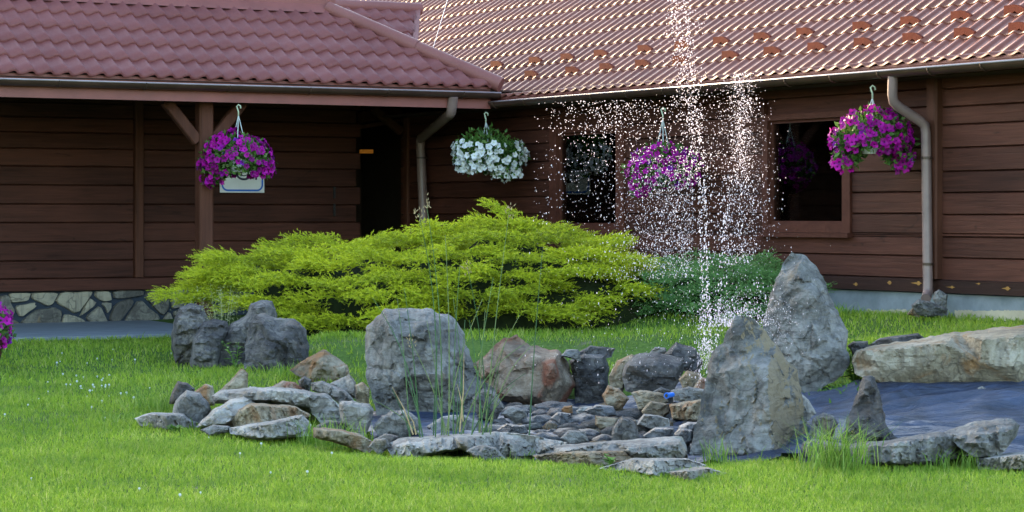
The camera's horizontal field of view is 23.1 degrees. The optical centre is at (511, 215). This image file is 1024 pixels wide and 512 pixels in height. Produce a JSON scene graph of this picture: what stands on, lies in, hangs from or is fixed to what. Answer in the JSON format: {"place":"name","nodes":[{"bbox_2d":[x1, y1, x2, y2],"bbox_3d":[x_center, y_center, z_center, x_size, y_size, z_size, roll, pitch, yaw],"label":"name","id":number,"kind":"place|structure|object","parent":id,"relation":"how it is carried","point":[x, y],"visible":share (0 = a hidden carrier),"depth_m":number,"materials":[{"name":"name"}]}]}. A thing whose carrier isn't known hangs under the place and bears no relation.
{"place":"outdoors","nodes":[
{"label":"outdoors","id":0,"kind":"place"},
{"bbox_2d":[4,320,172,341],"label":"path","id":1,"kind":"structure","parent":0,"point":[79,330],"depth_m":27.97,"materials":[{"name":"concrete"}]},
{"bbox_2d":[0,306,1023,511],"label":"ground","id":2,"kind":"structure","parent":0,"point":[638,346],"depth_m":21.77,"materials":[{"name":"plant"}]},
{"bbox_2d":[0,302,16,358],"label":"petunia tub","id":3,"kind":"object","parent":2,"relation":"on","point":[5,331],"visible":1,"depth_m":22.46,"materials":[{"name":"purple plant"}]},
{"bbox_2d":[97,410,151,423],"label":"grass tuft","id":4,"kind":"object","parent":2,"relation":"on","point":[124,416],"visible":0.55,"depth_m":18.07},
{"bbox_2d":[134,412,198,430],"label":"stone","id":5,"kind":"object","parent":2,"relation":"on","point":[161,420],"visible":0.69,"depth_m":17.50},
{"bbox_2d":[113,383,219,412],"bbox_3d":[-2.622,1.370,18.925,0.877,0.274,0.575,0,0,0],"label":"grass tuft","id":6,"kind":"object","parent":2,"relation":"on","point":[156,407],"visible":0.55,"depth_m":18.88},
{"bbox_2d":[165,424,184,434],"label":"weed","id":7,"kind":"object","parent":2,"relation":"on","point":[174,428],"visible":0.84,"depth_m":17.18,"materials":[{"name":"green plant"}]},
{"bbox_2d":[169,381,194,403],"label":"stone","id":8,"kind":"object","parent":2,"relation":"on","point":[180,388],"visible":0.5,"depth_m":18.58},
{"bbox_2d":[171,303,208,365],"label":"standing rock","id":9,"kind":"object","parent":2,"relation":"on","point":[189,318],"visible":0.64,"depth_m":23.19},
{"bbox_2d":[172,390,211,422],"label":"stone","id":10,"kind":"object","parent":2,"relation":"on","point":[195,406],"visible":0.77,"depth_m":17.78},
{"bbox_2d":[194,384,214,405],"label":"stone","id":11,"kind":"object","parent":2,"relation":"on","point":[206,391],"visible":0.55,"depth_m":18.29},
{"bbox_2d":[190,318,228,368],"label":"standing rock","id":12,"kind":"object","parent":2,"relation":"on","point":[210,336],"visible":0.91,"depth_m":22.85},
{"bbox_2d":[201,424,229,435],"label":"stone","id":13,"kind":"object","parent":2,"relation":"on","point":[213,429],"visible":0.99,"depth_m":16.93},
{"bbox_2d":[191,279,242,323],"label":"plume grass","id":14,"kind":"object","parent":2,"relation":"on","point":[220,303],"depth_m":23.33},
{"bbox_2d":[196,396,254,427],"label":"stone","id":15,"kind":"object","parent":2,"relation":"on","point":[224,414],"visible":0.66,"depth_m":17.32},
{"bbox_2d":[221,340,244,369],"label":"weed","id":16,"kind":"object","parent":2,"relation":"on","point":[229,352],"visible":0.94,"depth_m":22.00,"materials":[{"name":"green plant"}]},
{"bbox_2d":[221,368,247,389],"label":"stone","id":17,"kind":"object","parent":2,"relation":"on","point":[239,380],"visible":0.63,"depth_m":18.88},
{"bbox_2d":[217,300,276,367],"bbox_3d":[-2.476,1.119,23.181,0.625,0.684,0.596,0,0,0],"label":"standing rock","id":18,"kind":"object","parent":2,"relation":"on","point":[237,332],"visible":0.41,"depth_m":22.96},
{"bbox_2d":[229,414,311,440],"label":"slab","id":19,"kind":"structure","parent":2,"relation":"on","point":[270,430],"depth_m":16.69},
{"bbox_2d":[225,403,309,426],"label":"slab","id":20,"kind":"structure","parent":19,"relation":"on","point":[249,413],"depth_m":17.18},
{"bbox_2d":[212,386,340,422],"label":"slab","id":21,"kind":"structure","parent":20,"relation":"on","point":[322,404],"depth_m":17.79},
{"bbox_2d":[311,381,353,403],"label":"slab","id":22,"kind":"structure","parent":21,"relation":"on","point":[336,393],"depth_m":18.27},
{"bbox_2d":[330,375,355,398],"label":"stone","id":23,"kind":"object","parent":22,"relation":"on","point":[347,383],"visible":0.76,"depth_m":18.59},
{"bbox_2d":[244,313,309,371],"bbox_3d":[-2.031,1.113,21.700,0.578,0.547,0.729,0,0,0],"label":"boulder","id":24,"kind":"object","parent":2,"relation":"on","point":[273,341],"visible":0.83,"depth_m":21.47,"materials":[{"name":"stone"}]},
{"bbox_2d":[273,381,302,388],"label":"stone","id":25,"kind":"object","parent":2,"relation":"on","point":[285,384],"visible":0.43,"depth_m":18.78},
{"bbox_2d":[298,376,311,390],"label":"slab","id":26,"kind":"structure","parent":2,"relation":"on","point":[304,382],"depth_m":18.87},
{"bbox_2d":[248,359,363,376],"bbox_3d":[-1.643,1.265,20.851,1.172,0.163,0.495,0,0,0],"label":"grass tuft","id":27,"kind":"object","parent":2,"relation":"on","point":[281,368],"visible":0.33,"depth_m":20.89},
{"bbox_2d":[290,349,349,381],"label":"boulder","id":28,"kind":"object","parent":2,"relation":"on","point":[324,364],"visible":0.78,"depth_m":20.39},
{"bbox_2d":[271,409,378,447],"bbox_3d":[-1.212,1.422,16.627,0.641,0.265,0.456,0,0,32],"label":"grass tuft","id":29,"kind":"object","parent":2,"relation":"on","point":[311,439],"visible":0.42,"depth_m":16.63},
{"bbox_2d":[315,420,346,429],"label":"stone","id":30,"kind":"object","parent":2,"relation":"on","point":[326,422],"visible":0.47,"depth_m":17.00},
{"bbox_2d":[313,427,371,452],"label":"stone","id":31,"kind":"object","parent":2,"relation":"on","point":[353,440],"visible":0.93,"depth_m":16.18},
{"bbox_2d":[339,401,373,435],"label":"stone","id":32,"kind":"object","parent":2,"relation":"on","point":[354,411],"visible":0.88,"depth_m":16.98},
{"bbox_2d":[355,382,369,403],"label":"stone","id":33,"kind":"object","parent":2,"relation":"on","point":[362,391],"visible":0.94,"depth_m":18.40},
{"bbox_2d":[368,438,389,455],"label":"stone","id":34,"kind":"object","parent":2,"relation":"on","point":[379,445],"visible":0.98,"depth_m":15.94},
{"bbox_2d":[378,433,398,442],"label":"stone","id":35,"kind":"object","parent":2,"relation":"on","point":[390,438],"visible":0.41,"depth_m":16.28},
{"bbox_2d":[145,197,707,337],"bbox_3d":[-0.733,0.573,24.580,5.615,1.541,3.311,0,0,0],"label":"juniper shrub","id":36,"kind":"object","parent":2,"relation":"on","point":[313,289],"visible":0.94,"depth_m":23.86,"materials":[{"name":"plant"}]},
{"bbox_2d":[365,308,504,415],"bbox_3d":[-0.576,1.141,18.938,1.072,0.897,0.947,0,0,0],"label":"block rock","id":37,"kind":"object","parent":2,"relation":"on","point":[385,369],"visible":0.77,"depth_m":18.66,"materials":[{"name":"stone"}]},
{"bbox_2d":[388,431,566,460],"bbox_3d":[-0.228,1.496,16.058,1.167,0.209,1.037,0,0,0],"label":"edge stone","id":38,"kind":"object","parent":2,"relation":"on","point":[506,443],"visible":0.71,"depth_m":15.91,"materials":[{"name":"stone"}]},
{"bbox_2d":[467,445,504,461],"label":"stone","id":39,"kind":"object","parent":2,"relation":"on","point":[484,451],"visible":0.8,"depth_m":15.42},
{"bbox_2d":[0,0,1023,323],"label":"timber house","id":40,"kind":"structure","parent":2,"relation":"on","point":[360,116],"depth_m":28.13,"materials":[{"name":"wood"}]},
{"bbox_2d":[195,104,277,188],"bbox_3d":[-3.027,-0.758,27.497,0.877,0.943,0.758,0,0,-18],"label":"hanging basket","id":41,"kind":"object","parent":40,"relation":"hanging from","point":[262,165],"visible":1,"depth_m":27.34,"materials":[{"name":"purple plastic"}]},
{"bbox_2d":[220,151,263,192],"bbox_3d":[-3.312,-0.554,30.758,0.590,0.536,0.017,0,0,-30],"label":"sign","id":42,"kind":"object","parent":40,"relation":"attached to","point":[242,183],"visible":0.34,"depth_m":30.75,"materials":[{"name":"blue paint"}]},
{"bbox_2d":[449,112,531,182],"bbox_3d":[-0.251,-0.789,29.009,0.963,0.847,0.834,0,0,0],"label":"hanging basket","id":43,"kind":"object","parent":40,"relation":"hanging from","point":[481,157],"visible":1,"depth_m":28.83,"materials":[{"name":"white plastic"}]},
{"bbox_2d":[549,124,628,236],"bbox_3d":[0.882,-0.389,28.213,0.220,1.251,1.633,0,0,-30],"label":"window","id":44,"kind":"structure","parent":40,"relation":"in","point":[568,188],"depth_m":28.25,"materials":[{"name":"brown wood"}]},
{"bbox_2d":[620,107,703,198],"bbox_3d":[1.583,-0.653,26.100,0.810,0.966,0.704,0,0,26],"label":"hanging basket","id":45,"kind":"object","parent":40,"relation":"hanging from","point":[666,151],"visible":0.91,"depth_m":25.95,"materials":[{"name":"purple plastic"}]},
{"bbox_2d":[757,110,856,237],"bbox_3d":[2.933,-0.402,24.661,0.220,1.220,1.474,0,0,-30],"label":"window","id":46,"kind":"structure","parent":40,"relation":"in","point":[817,200],"depth_m":24.75,"materials":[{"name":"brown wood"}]},
{"bbox_2d":[827,85,920,174],"bbox_3d":[3.334,-0.792,23.099,0.862,0.833,0.731,0,0,0],"label":"hanging basket","id":47,"kind":"object","parent":40,"relation":"hanging from","point":[866,138],"visible":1,"depth_m":22.97,"materials":[{"name":"purple plastic"}]},
{"bbox_2d":[473,334,575,404],"bbox_3d":[0.097,1.270,19.798,0.816,0.670,0.984,0,0,0],"label":"boulder","id":48,"kind":"object","parent":2,"relation":"on","point":[553,379],"visible":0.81,"depth_m":19.49,"materials":[{"name":"stone"}]},
{"bbox_2d":[532,450,632,467],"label":"stone","id":49,"kind":"object","parent":2,"relation":"on","point":[588,457],"visible":0.75,"depth_m":15.15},
{"bbox_2d":[568,354,608,403],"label":"boulder","id":50,"kind":"object","parent":2,"relation":"on","point":[589,388],"visible":0.91,"depth_m":19.70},
{"bbox_2d":[560,349,580,360],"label":"stone","id":51,"kind":"object","parent":50,"relation":"on","point":[574,354],"visible":1,"depth_m":19.59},
{"bbox_2d":[579,345,615,357],"bbox_3d":[0.656,1.090,19.969,0.322,0.117,0.240,0,0,-25],"label":"slab","id":52,"kind":"object","parent":50,"relation":"on","point":[590,349],"depth_m":19.90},
{"bbox_2d":[600,458,704,475],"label":"edge stone","id":53,"kind":"object","parent":2,"relation":"on","point":[653,466],"visible":0.75,"depth_m":14.70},
{"bbox_2d":[662,467,720,479],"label":"edge stone","id":54,"kind":"object","parent":2,"relation":"on","point":[692,472],"visible":0.72,"depth_m":14.35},
{"bbox_2d":[368,379,1023,462],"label":"pond liner","id":55,"kind":"object","parent":2,"relation":"on","point":[910,409],"visible":0.2,"depth_m":17.16,"materials":[{"name":"rubber"}]},
{"bbox_2d":[373,409,418,437],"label":"boulder","id":56,"kind":"object","parent":55,"relation":"on","point":[392,422],"visible":0.75,"depth_m":16.87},
{"bbox_2d":[427,415,478,430],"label":"boulder","id":57,"kind":"object","parent":55,"relation":"on","point":[468,425],"visible":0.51,"depth_m":17.39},
{"bbox_2d":[368,192,542,457],"bbox_3d":[-0.368,0.720,16.331,1.134,1.743,0.867,0,0,0],"label":"rush clump","id":58,"kind":"object","parent":55,"relation":"on","point":[461,416],"visible":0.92,"depth_m":16.23,"materials":[{"name":"plant"}]},
{"bbox_2d":[472,388,503,419],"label":"stone","id":59,"kind":"object","parent":55,"relation":"on","point":[499,408],"visible":0.66,"depth_m":17.99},
{"bbox_2d":[480,425,502,432],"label":"pebble","id":60,"kind":"object","parent":55,"relation":"on","point":[495,427],"visible":0.11,"depth_m":17.13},
{"bbox_2d":[497,423,528,433],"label":"stone","id":61,"kind":"object","parent":55,"relation":"on","point":[514,428],"visible":0.69,"depth_m":16.89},
{"bbox_2d":[502,406,527,423],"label":"stone","id":62,"kind":"object","parent":55,"relation":"on","point":[513,414],"visible":0.98,"depth_m":17.87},
{"bbox_2d":[500,405,529,415],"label":"pebble","id":63,"kind":"object","parent":55,"relation":"on","point":[521,407],"visible":0.33,"depth_m":18.46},
{"bbox_2d":[526,423,542,430],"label":"pebble","id":64,"kind":"object","parent":55,"relation":"on","point":[534,426],"visible":0.76,"depth_m":17.58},
{"bbox_2d":[521,414,551,423],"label":"pebble","id":65,"kind":"object","parent":55,"relation":"on","point":[543,419],"visible":0.54,"depth_m":17.80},
{"bbox_2d":[534,432,562,440],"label":"pebble","id":66,"kind":"object","parent":55,"relation":"on","point":[546,435],"visible":0.37,"depth_m":16.79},
{"bbox_2d":[542,422,556,429],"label":"pebble","id":67,"kind":"object","parent":55,"relation":"on","point":[548,425],"visible":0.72,"depth_m":17.45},
{"bbox_2d":[533,401,573,410],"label":"pebble","id":68,"kind":"object","parent":55,"relation":"on","point":[547,405],"visible":0.57,"depth_m":18.89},
{"bbox_2d":[546,408,560,415],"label":"pebble","id":69,"kind":"object","parent":55,"relation":"on","point":[551,411],"visible":0.39,"depth_m":18.43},
{"bbox_2d":[550,412,572,424],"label":"stone","id":70,"kind":"object","parent":55,"relation":"on","point":[559,418],"visible":0.88,"depth_m":17.58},
{"bbox_2d":[561,405,572,413],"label":"stone","id":71,"kind":"object","parent":55,"relation":"on","point":[567,409],"visible":0.66,"depth_m":17.98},
{"bbox_2d":[559,423,585,428],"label":"pebble","id":72,"kind":"object","parent":55,"relation":"on","point":[570,425],"visible":0.45,"depth_m":17.28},
{"bbox_2d":[576,406,591,414],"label":"stone","id":73,"kind":"object","parent":55,"relation":"on","point":[580,410],"visible":0.6,"depth_m":18.19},
{"bbox_2d":[571,413,602,422],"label":"pebble","id":74,"kind":"object","parent":55,"relation":"on","point":[578,418],"visible":0.38,"depth_m":17.89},
{"bbox_2d":[580,419,597,428],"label":"pebble","id":75,"kind":"object","parent":55,"relation":"on","point":[589,424],"visible":0.38,"depth_m":17.39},
{"bbox_2d":[579,428,599,436],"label":"pebble","id":76,"kind":"object","parent":55,"relation":"on","point":[591,432],"visible":0.33,"depth_m":17.02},
{"bbox_2d":[584,404,616,416],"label":"stone","id":77,"kind":"object","parent":55,"relation":"on","point":[604,410],"visible":0.86,"depth_m":17.98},
{"bbox_2d":[591,434,611,440],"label":"pebble","id":78,"kind":"object","parent":55,"relation":"on","point":[605,437],"visible":0.42,"depth_m":16.69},
{"bbox_2d":[599,426,612,435],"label":"pebble","id":79,"kind":"object","parent":55,"relation":"on","point":[607,430],"visible":0.27,"depth_m":17.03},
{"bbox_2d":[595,415,617,429],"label":"boulder","id":80,"kind":"object","parent":55,"relation":"on","point":[601,423],"visible":0.76,"depth_m":17.28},
{"bbox_2d":[535,436,687,457],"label":"edge stone","id":81,"kind":"object","parent":55,"relation":"on","point":[667,447],"visible":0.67,"depth_m":15.43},
{"bbox_2d":[602,385,628,409],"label":"stone","id":82,"kind":"object","parent":55,"relation":"on","point":[617,398],"visible":0.91,"depth_m":18.38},
{"bbox_2d":[609,354,633,391],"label":"boulder","id":83,"kind":"object","parent":55,"relation":"on","point":[616,373],"visible":0.61,"depth_m":18.88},
{"bbox_2d":[613,408,642,419],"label":"pebble","id":84,"kind":"object","parent":55,"relation":"on","point":[636,413],"visible":0.51,"depth_m":18.20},
{"bbox_2d":[631,390,667,409],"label":"boulder","id":85,"kind":"object","parent":55,"relation":"on","point":[643,398],"visible":0.75,"depth_m":18.09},
{"bbox_2d":[622,352,683,391],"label":"boulder","id":86,"kind":"object","parent":55,"relation":"on","point":[636,374],"visible":0.92,"depth_m":18.59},
{"bbox_2d":[650,347,666,353],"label":"stone","id":87,"kind":"object","parent":86,"relation":"on","point":[662,350],"visible":0.52,"depth_m":19.59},
{"bbox_2d":[637,414,669,429],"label":"boulder","id":88,"kind":"object","parent":55,"relation":"on","point":[649,421],"visible":0.94,"depth_m":17.19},
{"bbox_2d":[641,401,669,416],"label":"boulder","id":89,"kind":"object","parent":55,"relation":"on","point":[656,408],"visible":0.81,"depth_m":17.73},
{"bbox_2d":[641,427,674,437],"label":"stone","id":90,"kind":"object","parent":55,"relation":"on","point":[655,432],"visible":0.58,"depth_m":16.58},
{"bbox_2d":[652,387,673,403],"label":"stone","id":91,"kind":"object","parent":55,"relation":"on","point":[664,391],"visible":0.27,"depth_m":18.32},
{"bbox_2d":[522,0,830,387],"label":"fountain spray","id":92,"kind":"object","parent":55,"relation":"on","point":[718,307],"visible":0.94,"depth_m":16.98,"materials":[{"name":"white liquid"}]},
{"bbox_2d":[673,428,692,444],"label":"stone","id":93,"kind":"object","parent":55,"relation":"on","point":[686,434],"visible":0.78,"depth_m":16.28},
{"bbox_2d":[665,342,702,372],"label":"boulder","id":94,"kind":"object","parent":55,"relation":"on","point":[678,350],"visible":0.7,"depth_m":19.18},
{"bbox_2d":[669,399,700,421],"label":"boulder","id":95,"kind":"object","parent":55,"relation":"on","point":[687,410],"visible":0.62,"depth_m":17.45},
{"bbox_2d":[670,386,703,401],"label":"boulder","id":96,"kind":"object","parent":95,"relation":"on","point":[688,393],"visible":0.7,"depth_m":17.72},
{"bbox_2d":[678,422,696,443],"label":"boulder","id":97,"kind":"object","parent":55,"relation":"on","point":[690,425],"visible":0.14,"depth_m":16.57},
{"bbox_2d":[679,370,701,387],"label":"boulder","id":98,"kind":"object","parent":55,"relation":"on","point":[685,377],"visible":0.69,"depth_m":18.17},
{"bbox_2d":[694,377,705,388],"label":"stone","id":99,"kind":"object","parent":55,"relation":"on","point":[701,383],"visible":0.27,"depth_m":17.98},
{"bbox_2d":[802,395,815,420],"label":"boulder","id":100,"kind":"object","parent":55,"relation":"on","point":[811,411],"visible":0.49,"depth_m":16.49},
{"bbox_2d":[809,413,837,438],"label":"boulder","id":101,"kind":"object","parent":55,"relation":"on","point":[821,417],"visible":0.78,"depth_m":15.89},
{"bbox_2d":[804,377,861,402],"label":"grass tuft","id":102,"kind":"object","parent":55,"relation":"on","point":[838,385],"visible":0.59,"depth_m":17.73,"materials":[{"name":"green plant"}]},
{"bbox_2d":[843,375,896,442],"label":"standing rock","id":103,"kind":"object","parent":55,"relation":"on","point":[867,408],"visible":0.82,"depth_m":15.80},
{"bbox_2d":[852,325,1023,382],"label":"stone slab","id":104,"kind":"structure","parent":55,"relation":"on","point":[994,354],"depth_m":17.55,"materials":[{"name":"stone"}]},
{"bbox_2d":[847,341,868,354],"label":"stone","id":105,"kind":"object","parent":104,"relation":"on","point":[853,346],"visible":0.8,"depth_m":18.29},
{"bbox_2d":[868,333,923,345],"bbox_3d":[2.859,0.943,18.654,0.448,0.141,0.297,0,0,0],"label":"slab","id":106,"kind":"object","parent":104,"relation":"on","point":[891,339],"depth_m":18.58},
{"bbox_2d":[620,247,836,322],"bbox_3d":[1.762,0.644,23.870,1.494,0.732,2.510,0,0,-39],"label":"juniper shrub","id":107,"kind":"object","parent":2,"relation":"on","point":[769,274],"visible":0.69,"depth_m":23.40,"materials":[{"name":"plant"}]},
{"bbox_2d":[699,436,765,466],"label":"grass tuft","id":108,"kind":"object","parent":2,"relation":"on","point":[724,459],"visible":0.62,"depth_m":15.52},
{"bbox_2d":[689,316,806,463],"bbox_3d":[1.540,1.155,16.407,0.791,1.001,1.033,0,0,0],"label":"standing rock","id":109,"kind":"object","parent":2,"relation":"on","point":[751,402],"visible":0.84,"depth_m":16.20,"materials":[{"name":"stone"}]},
{"bbox_2d":[763,253,849,391],"bbox_3d":[2.140,0.797,18.272,0.646,1.066,0.791,0,0,0],"label":"standing rock","id":110,"kind":"object","parent":2,"relation":"on","point":[822,362],"visible":0.84,"depth_m":18.03,"materials":[{"name":"stone"}]},
{"bbox_2d":[780,412,895,472],"bbox_3d":[1.932,1.322,14.704,0.806,0.384,0.684,0,0,22],"label":"grass tuft","id":111,"kind":"object","parent":2,"relation":"on","point":[833,457],"visible":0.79,"depth_m":14.64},
{"bbox_2d":[834,300,863,316],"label":"grass tuft","id":112,"kind":"object","parent":2,"relation":"on","point":[841,309],"visible":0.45,"depth_m":22.88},
{"bbox_2d":[841,334,862,380],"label":"weed","id":113,"kind":"object","parent":2,"relation":"on","point":[851,371],"visible":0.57,"depth_m":18.39,"materials":[{"name":"green plant"}]},
{"bbox_2d":[799,432,968,466],"bbox_3d":[2.258,1.431,15.267,0.951,0.240,0.968,0,0,36],"label":"edge stone","id":114,"kind":"object","parent":2,"relation":"on","point":[906,451],"visible":0.56,"depth_m":14.91,"materials":[{"name":"stone"}]},
{"bbox_2d":[944,418,1019,456],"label":"boulder","id":115,"kind":"object","parent":114,"relation":"on","point":[995,437],"visible":0.97,"depth_m":14.97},
{"bbox_2d":[911,299,947,317],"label":"stone","id":116,"kind":"object","parent":2,"relation":"on","point":[920,307],"visible":1,"depth_m":22.17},
{"bbox_2d":[933,289,947,307],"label":"stone","id":117,"kind":"object","parent":116,"relation":"on","point":[939,297],"visible":0.85,"depth_m":22.43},
{"bbox_2d":[883,448,989,470],"bbox_3d":[2.631,1.447,15.011,0.865,0.190,0.524,0,0,0],"label":"grass tuft","id":118,"kind":"object","parent":2,"relation":"on","point":[947,461],"visible":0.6,"depth_m":14.93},
{"bbox_2d":[976,452,1023,470],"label":"edge stone","id":119,"kind":"object","parent":2,"relation":"on","point":[1013,461],"visible":0.88,"depth_m":14.76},
{"bbox_2d":[611,416,639,440],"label":"stone","id":120,"kind":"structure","parent":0,"point":[624,428],"depth_m":16.58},
{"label":"pebble","id":121,"kind":"object","parent":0,"visible":0},
{"bbox_2d":[560,430,588,443],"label":"stone","id":122,"kind":"object","parent":121,"relation":"on","point":[573,437],"visible":0.96,"depth_m":16.48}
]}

